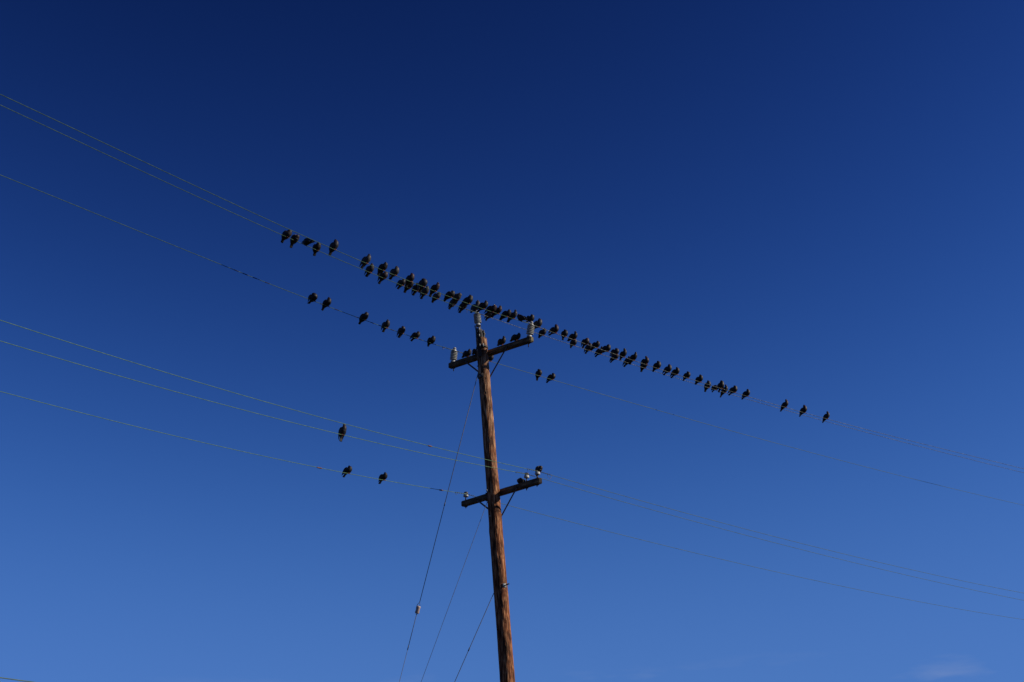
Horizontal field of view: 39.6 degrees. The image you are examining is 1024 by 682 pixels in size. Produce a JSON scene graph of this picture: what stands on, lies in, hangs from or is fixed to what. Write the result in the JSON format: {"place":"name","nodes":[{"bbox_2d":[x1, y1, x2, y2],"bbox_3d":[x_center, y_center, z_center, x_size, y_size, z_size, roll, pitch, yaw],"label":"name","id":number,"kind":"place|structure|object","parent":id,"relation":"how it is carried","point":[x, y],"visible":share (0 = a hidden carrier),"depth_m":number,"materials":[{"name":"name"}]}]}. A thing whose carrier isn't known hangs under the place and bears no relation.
{"place":"outdoors","nodes":[
{"label":"outdoors","id":0,"kind":"place"},
{"bbox_2d":[0,677,32,681],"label":"cable","id":1,"kind":"object","parent":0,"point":[16,679],"visible":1,"depth_m":21.68,"materials":[{"name":"metal"}]},
{"bbox_2d":[0,0,1023,681],"label":"sky","id":2,"kind":"structure","parent":0,"point":[818,205],"materials":[{"name":"blue"}]},
{"bbox_3d":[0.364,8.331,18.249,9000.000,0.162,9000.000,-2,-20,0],"label":"ground","id":3,"kind":"structure","parent":0,"visible":0},
{"bbox_2d":[448,310,541,681],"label":"utility pole","id":4,"kind":"object","parent":3,"relation":"on","point":[493,494],"visible":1,"depth_m":30.57,"materials":[{"name":"brown wood"}]},
{"bbox_2d":[399,374,477,681],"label":"guy wire","id":5,"kind":"object","parent":4,"relation":"attached to","point":[417,610],"visible":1,"depth_m":31.42,"materials":[{"name":"grey metal"}]},
{"bbox_2d":[421,503,486,681],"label":"guy wire","id":6,"kind":"object","parent":4,"relation":"attached to","point":[453,593],"visible":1,"depth_m":30.79,"materials":[{"name":"metal"}]},
{"bbox_2d":[461,349,471,357],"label":"pigeon","id":7,"kind":"object","parent":4,"relation":"on","point":[467,353],"visible":1,"depth_m":32.24,"materials":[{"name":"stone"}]},
{"bbox_2d":[455,593,493,680],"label":"guy wire","id":8,"kind":"object","parent":4,"relation":"attached to","point":[474,637],"visible":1,"depth_m":30.15,"materials":[{"name":"metal"}]},
{"bbox_2d":[470,300,479,312],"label":"pigeon","id":9,"kind":"object","parent":4,"relation":"attached to","point":[474,308],"visible":0.79,"depth_m":31.96,"materials":[{"name":"black"}]},
{"bbox_2d":[497,336,505,345],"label":"pigeon","id":10,"kind":"object","parent":4,"relation":"on","point":[502,341],"visible":1,"depth_m":31.63,"materials":[{"name":"black"}]},
{"bbox_2d":[1,341,1019,599],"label":"power line","id":11,"kind":"object","parent":4,"relation":"attached to","point":[451,459],"visible":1,"depth_m":27.99,"materials":[{"name":"metal"}]},
{"bbox_2d":[338,424,346,441],"bbox_3d":[-3.177,1.718,26.708,0.137,0.339,0.157,21,-30,-38],"label":"pigeon","id":12,"kind":"object","parent":11,"relation":"attached to","point":[342,429],"visible":0.98,"depth_m":26.68,"materials":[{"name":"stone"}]},
{"bbox_2d":[0,320,1021,592],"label":"power line","id":13,"kind":"object","parent":4,"relation":"attached to","point":[456,452],"visible":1,"depth_m":27.87,"materials":[{"name":"metal"}]},
{"bbox_2d":[1,175,1020,504],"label":"power line","id":14,"kind":"object","parent":4,"relation":"attached to","point":[445,347],"visible":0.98,"depth_m":31.36,"materials":[{"name":"grey metal"}]},
{"bbox_2d":[307,293,317,303],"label":"pigeon","id":15,"kind":"object","parent":14,"relation":"on","point":[313,296],"visible":1,"depth_m":29.29,"materials":[{"name":"black"}]},
{"bbox_2d":[321,297,330,310],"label":"pigeon","id":16,"kind":"object","parent":14,"relation":"attached to","point":[327,302],"visible":1,"depth_m":29.57,"materials":[{"name":"black"}]},
{"bbox_2d":[358,312,368,323],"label":"pigeon","id":17,"kind":"object","parent":14,"relation":"attached to","point":[365,316],"visible":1,"depth_m":30.38,"materials":[{"name":"black"}]},
{"bbox_2d":[381,319,389,331],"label":"pigeon","id":18,"kind":"object","parent":14,"relation":"attached to","point":[386,324],"visible":1,"depth_m":30.88,"materials":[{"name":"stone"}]},
{"bbox_2d":[396,326,405,337],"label":"pigeon","id":19,"kind":"object","parent":14,"relation":"attached to","point":[402,329],"visible":1,"depth_m":31.26,"materials":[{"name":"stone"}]},
{"bbox_2d":[410,331,419,340],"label":"pigeon","id":20,"kind":"object","parent":14,"relation":"attached to","point":[416,335],"visible":1,"depth_m":31.60,"materials":[{"name":"black"}]},
{"bbox_2d":[427,336,435,346],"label":"pigeon","id":21,"kind":"object","parent":14,"relation":"attached to","point":[432,339],"visible":1,"depth_m":31.96,"materials":[{"name":"black"}]},
{"bbox_2d":[535,369,541,380],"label":"pigeon","id":22,"kind":"object","parent":14,"relation":"attached to","point":[539,372],"visible":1,"depth_m":34.38,"materials":[{"name":"black"}]},
{"bbox_2d":[546,373,555,382],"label":"pigeon","id":23,"kind":"object","parent":14,"relation":"attached to","point":[552,376],"visible":1,"depth_m":34.67,"materials":[{"name":"black"}]},
{"bbox_2d":[0,94,1022,468],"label":"power line","id":24,"kind":"object","parent":4,"relation":"attached to","point":[422,286],"visible":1,"depth_m":28.01,"materials":[{"name":"grey metal"}]},
{"bbox_2d":[329,239,338,255],"bbox_3d":[-3.360,-1.773,26.800,0.213,0.286,0.146,-15,-23,31],"label":"pigeon","id":25,"kind":"object","parent":24,"relation":"attached to","point":[334,245],"visible":1,"depth_m":26.76,"materials":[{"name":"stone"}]},
{"bbox_2d":[359,254,370,268],"bbox_3d":[-2.825,-1.543,27.432,0.250,0.262,0.141,-15,-25,31],"label":"pigeon","id":26,"kind":"object","parent":24,"relation":"attached to","point":[366,259],"visible":1,"depth_m":27.39,"materials":[{"name":"black"}]},
{"bbox_2d":[377,262,387,275],"bbox_3d":[-2.525,-1.414,27.757,0.238,0.236,0.146,-15,-24,31],"label":"pigeon","id":27,"kind":"object","parent":24,"relation":"attached to","point":[384,266],"visible":1,"depth_m":27.71,"materials":[{"name":"black"}]},
{"bbox_2d":[389,266,398,279],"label":"pigeon","id":28,"kind":"object","parent":24,"relation":"attached to","point":[395,271],"visible":1,"depth_m":27.98,"materials":[{"name":"black"}]},
{"bbox_2d":[405,273,413,287],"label":"pigeon","id":29,"kind":"object","parent":24,"relation":"attached to","point":[410,277],"visible":1,"depth_m":28.31,"materials":[{"name":"black"}]},
{"bbox_2d":[417,278,427,292],"bbox_3d":[-1.806,-1.130,28.650,0.156,0.275,0.258,16,-27,-39],"label":"pigeon","id":30,"kind":"object","parent":24,"relation":"attached to","point":[423,282],"visible":1,"depth_m":28.60,"materials":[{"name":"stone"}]},
{"bbox_2d":[429,282,439,296],"bbox_3d":[-1.571,-1.049,28.883,0.255,0.272,0.140,-15,-28,31],"label":"pigeon","id":31,"kind":"object","parent":24,"relation":"attached to","point":[435,287],"visible":1,"depth_m":28.85,"materials":[{"name":"black"}]},
{"bbox_2d":[443,290,454,301],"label":"pigeon","id":32,"kind":"object","parent":24,"relation":"attached to","point":[451,294],"visible":1,"depth_m":29.22,"materials":[{"name":"black"}]},
{"bbox_2d":[451,293,461,306],"bbox_3d":[-1.148,-0.855,29.388,0.261,0.272,0.145,-15,-24,32],"label":"pigeon","id":33,"kind":"object","parent":24,"relation":"attached to","point":[457,296],"visible":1,"depth_m":29.35,"materials":[{"name":"black"}]},
{"bbox_2d":[460,295,472,308],"bbox_3d":[-0.946,-0.827,29.690,0.292,0.260,0.158,-12,-23,25],"label":"pigeon","id":34,"kind":"object","parent":24,"relation":"attached to","point":[469,299],"visible":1,"depth_m":29.63,"materials":[{"name":"black"}]},
{"bbox_2d":[477,300,487,312],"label":"pigeon","id":35,"kind":"object","parent":24,"relation":"attached to","point":[484,305],"visible":1,"depth_m":30.00,"materials":[{"name":"black"}]},
{"bbox_2d":[484,304,496,314],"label":"pigeon","id":36,"kind":"object","parent":24,"relation":"attached to","point":[492,308],"visible":1,"depth_m":30.21,"materials":[{"name":"black"}]},
{"bbox_2d":[491,305,501,317],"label":"pigeon","id":37,"kind":"object","parent":24,"relation":"attached to","point":[498,309],"visible":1,"depth_m":30.35,"materials":[{"name":"black"}]},
{"bbox_2d":[499,309,510,319],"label":"pigeon","id":38,"kind":"object","parent":24,"relation":"attached to","point":[507,313],"visible":1,"depth_m":30.60,"materials":[{"name":"black"}]},
{"bbox_2d":[507,310,516,322],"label":"pigeon","id":39,"kind":"object","parent":24,"relation":"attached to","point":[513,315],"visible":1,"depth_m":30.76,"materials":[{"name":"black"}]},
{"bbox_2d":[517,314,526,321],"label":"pigeon","id":40,"kind":"object","parent":24,"relation":"attached to","point":[521,318],"visible":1,"depth_m":30.93,"materials":[{"name":"black"}]},
{"bbox_2d":[533,318,541,329],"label":"pigeon","id":41,"kind":"object","parent":24,"relation":"attached to","point":[538,323],"visible":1,"depth_m":31.36,"materials":[{"name":"black"}]},
{"bbox_2d":[548,324,558,335],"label":"pigeon","id":42,"kind":"object","parent":24,"relation":"attached to","point":[555,329],"visible":1,"depth_m":31.72,"materials":[{"name":"black"}]},
{"bbox_2d":[561,329,567,339],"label":"pigeon","id":43,"kind":"object","parent":24,"relation":"attached to","point":[564,333],"visible":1,"depth_m":31.91,"materials":[{"name":"black"}]},
{"bbox_2d":[567,331,577,340],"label":"pigeon","id":44,"kind":"object","parent":24,"relation":"on","point":[573,336],"visible":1,"depth_m":32.11,"materials":[{"name":"black"}]},
{"bbox_2d":[581,338,588,347],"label":"pigeon","id":45,"kind":"object","parent":24,"relation":"attached to","point":[586,341],"visible":1,"depth_m":32.36,"materials":[{"name":"black"}]},
{"bbox_2d":[590,341,599,350],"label":"pigeon","id":46,"kind":"object","parent":24,"relation":"attached to","point":[596,344],"visible":1,"depth_m":32.59,"materials":[{"name":"black"}]},
{"bbox_2d":[601,344,610,352],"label":"pigeon","id":47,"kind":"object","parent":24,"relation":"on","point":[607,348],"visible":1,"depth_m":32.84,"materials":[{"name":"black"}]},
{"bbox_2d":[609,348,618,355],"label":"pigeon","id":48,"kind":"object","parent":24,"relation":"on","point":[615,351],"visible":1,"depth_m":33.04,"materials":[{"name":"black"}]},
{"bbox_2d":[619,348,626,359],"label":"pigeon","id":49,"kind":"object","parent":24,"relation":"attached to","point":[623,353],"visible":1,"depth_m":33.20,"materials":[{"name":"black"}]},
{"bbox_2d":[629,352,636,364],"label":"pigeon","id":50,"kind":"object","parent":24,"relation":"attached to","point":[633,357],"visible":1,"depth_m":33.44,"materials":[{"name":"black"}]},
{"bbox_2d":[640,356,648,365],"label":"pigeon","id":51,"kind":"object","parent":24,"relation":"on","point":[645,361],"visible":1,"depth_m":33.75,"materials":[{"name":"black"}]},
{"bbox_2d":[652,361,660,371],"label":"pigeon","id":52,"kind":"object","parent":24,"relation":"attached to","point":[657,365],"visible":1,"depth_m":34.01,"materials":[{"name":"black"}]},
{"bbox_2d":[662,364,671,374],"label":"pigeon","id":53,"kind":"object","parent":24,"relation":"attached to","point":[668,368],"visible":1,"depth_m":34.30,"materials":[{"name":"black"}]},
{"bbox_2d":[670,367,679,377],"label":"pigeon","id":54,"kind":"object","parent":24,"relation":"attached to","point":[676,371],"visible":1,"depth_m":34.48,"materials":[{"name":"black"}]},
{"bbox_2d":[682,371,690,380],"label":"pigeon","id":55,"kind":"object","parent":24,"relation":"attached to","point":[687,374],"visible":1,"depth_m":34.75,"materials":[{"name":"black"}]},
{"bbox_2d":[695,374,702,384],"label":"pigeon","id":56,"kind":"object","parent":24,"relation":"attached to","point":[699,378],"visible":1,"depth_m":35.07,"materials":[{"name":"black"}]},
{"bbox_2d":[717,380,723,392],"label":"pigeon","id":57,"kind":"object","parent":24,"relation":"attached to","point":[720,385],"visible":1,"depth_m":35.65,"materials":[{"name":"black"}]},
{"bbox_2d":[727,385,737,395],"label":"pigeon","id":58,"kind":"object","parent":24,"relation":"attached to","point":[733,389],"visible":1,"depth_m":36.00,"materials":[{"name":"black"}]},
{"bbox_2d":[741,389,749,399],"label":"pigeon","id":59,"kind":"object","parent":24,"relation":"attached to","point":[746,393],"visible":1,"depth_m":36.35,"materials":[{"name":"black"}]},
{"bbox_2d":[780,399,787,411],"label":"pigeon","id":60,"kind":"object","parent":24,"relation":"attached to","point":[784,404],"visible":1,"depth_m":37.47,"materials":[{"name":"black"}]},
{"bbox_2d":[799,405,806,416],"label":"pigeon","id":61,"kind":"object","parent":24,"relation":"attached to","point":[803,409],"visible":1,"depth_m":38.05,"materials":[{"name":"black"}]},
{"bbox_2d":[822,411,829,422],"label":"pigeon","id":62,"kind":"object","parent":24,"relation":"attached to","point":[827,415],"visible":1,"depth_m":38.76,"materials":[{"name":"black"}]},
{"bbox_2d":[0,105,1022,472],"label":"power line","id":63,"kind":"object","parent":4,"relation":"attached to","point":[438,299],"visible":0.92,"depth_m":29.53,"materials":[{"name":"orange metal"}]},
{"bbox_2d":[281,230,291,242],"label":"pigeon","id":64,"kind":"object","parent":63,"relation":"attached to","point":[287,233],"visible":0.94,"depth_m":27.58,"materials":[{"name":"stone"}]},
{"bbox_2d":[290,234,299,247],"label":"pigeon","id":65,"kind":"object","parent":63,"relation":"attached to","point":[295,237],"visible":1,"depth_m":27.75,"materials":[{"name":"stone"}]},
{"bbox_2d":[301,238,314,244],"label":"pigeon","id":66,"kind":"object","parent":63,"relation":"attached to","point":[306,241],"visible":0.99,"depth_m":27.92,"materials":[{"name":"black"}]},
{"bbox_2d":[312,242,320,255],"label":"pigeon","id":67,"kind":"object","parent":63,"relation":"attached to","point":[317,246],"visible":0.96,"depth_m":28.17,"materials":[{"name":"black"}]},
{"bbox_2d":[364,263,373,276],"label":"pigeon","id":68,"kind":"object","parent":63,"relation":"attached to","point":[370,268],"visible":0.97,"depth_m":29.28,"materials":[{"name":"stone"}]},
{"bbox_2d":[378,272,387,283],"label":"pigeon","id":69,"kind":"object","parent":63,"relation":"attached to","point":[384,275],"visible":0.93,"depth_m":29.58,"materials":[{"name":"black"}]},
{"bbox_2d":[395,279,404,288],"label":"pigeon","id":70,"kind":"object","parent":63,"relation":"attached to","point":[401,282],"visible":0.92,"depth_m":29.99,"materials":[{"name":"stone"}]},
{"bbox_2d":[403,281,413,292],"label":"pigeon","id":71,"kind":"object","parent":63,"relation":"attached to","point":[410,285],"visible":0.73,"depth_m":30.16,"materials":[{"name":"black"}]},
{"bbox_2d":[411,283,419,295],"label":"pigeon","id":72,"kind":"object","parent":63,"relation":"attached to","point":[414,287],"visible":0.84,"depth_m":30.35,"materials":[{"name":"black"}]},
{"bbox_2d":[420,286,428,298],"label":"pigeon","id":73,"kind":"object","parent":63,"relation":"attached to","point":[425,290],"visible":0.98,"depth_m":30.52,"materials":[{"name":"black"}]},
{"bbox_2d":[431,292,440,302],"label":"pigeon","id":74,"kind":"object","parent":63,"relation":"attached to","point":[437,295],"visible":0.92,"depth_m":30.81,"materials":[{"name":"black"}]},
{"bbox_2d":[457,304,466,312],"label":"pigeon","id":75,"kind":"object","parent":63,"relation":"attached to","point":[460,309],"visible":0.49,"depth_m":31.52,"materials":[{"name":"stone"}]},
{"bbox_2d":[484,313,491,320],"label":"pigeon","id":76,"kind":"object","parent":63,"relation":"attached to","point":[488,315],"visible":0.61,"depth_m":32.06,"materials":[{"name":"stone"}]},
{"bbox_2d":[538,328,545,337],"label":"pigeon","id":77,"kind":"object","parent":63,"relation":"attached to","point":[542,332],"visible":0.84,"depth_m":33.19,"materials":[{"name":"black"}]},
{"bbox_2d":[570,339,576,347],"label":"pigeon","id":78,"kind":"object","parent":63,"relation":"attached to","point":[573,342],"visible":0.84,"depth_m":33.87,"materials":[{"name":"black"}]},
{"bbox_2d":[584,342,591,353],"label":"pigeon","id":79,"kind":"object","parent":63,"relation":"attached to","point":[587,347],"visible":0.92,"depth_m":34.24,"materials":[{"name":"black"}]},
{"bbox_2d":[594,346,602,356],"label":"pigeon","id":80,"kind":"object","parent":63,"relation":"attached to","point":[599,351],"visible":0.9,"depth_m":34.51,"materials":[{"name":"black"}]},
{"bbox_2d":[609,354,618,362],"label":"pigeon","id":81,"kind":"object","parent":63,"relation":"attached to","point":[613,356],"visible":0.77,"depth_m":34.87,"materials":[{"name":"black"}]},
{"bbox_2d":[622,356,629,366],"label":"pigeon","id":82,"kind":"object","parent":63,"relation":"attached to","point":[625,361],"visible":0.72,"depth_m":35.21,"materials":[{"name":"black"}]},
{"bbox_2d":[640,364,646,371],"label":"pigeon","id":83,"kind":"object","parent":63,"relation":"attached to","point":[643,368],"visible":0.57,"depth_m":35.60,"materials":[{"name":"black"}]},
{"bbox_2d":[704,380,710,391],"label":"pigeon","id":84,"kind":"object","parent":63,"relation":"attached to","point":[706,385],"visible":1,"depth_m":37.28,"materials":[{"name":"black"}]},
{"bbox_2d":[720,384,727,397],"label":"pigeon","id":85,"kind":"object","parent":63,"relation":"attached to","point":[723,390],"visible":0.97,"depth_m":37.76,"materials":[{"name":"black"}]},
{"bbox_2d":[0,391,1023,619],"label":"power line","id":86,"kind":"object","parent":4,"relation":"attached to","point":[443,490],"visible":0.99,"depth_m":30.36,"materials":[{"name":"metal"}]},
{"bbox_2d":[341,465,351,476],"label":"pigeon","id":87,"kind":"object","parent":86,"relation":"attached to","point":[348,469],"visible":1,"depth_m":29.07,"materials":[{"name":"black"}]},
{"bbox_2d":[378,472,387,483],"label":"pigeon","id":88,"kind":"object","parent":86,"relation":"attached to","point":[384,476],"visible":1,"depth_m":29.75,"materials":[{"name":"black"}]},
{"bbox_2d":[510,333,520,341],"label":"pigeon","id":89,"kind":"object","parent":4,"relation":"on","point":[514,337],"visible":1,"depth_m":31.39,"materials":[{"name":"black"}]},
{"bbox_2d":[517,478,524,483],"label":"pigeon","id":90,"kind":"object","parent":4,"relation":"on","point":[520,480],"visible":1,"depth_m":30.45,"materials":[{"name":"black"}]},
{"bbox_2d":[526,314,533,321],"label":"pigeon","id":91,"kind":"object","parent":4,"relation":"attached to","point":[530,318],"visible":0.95,"depth_m":31.31,"materials":[{"name":"black"}]},
{"bbox_2d":[535,466,542,475],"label":"pigeon","id":92,"kind":"object","parent":4,"relation":"attached to","point":[539,468],"visible":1,"depth_m":30.11,"materials":[{"name":"black"}]}
]}

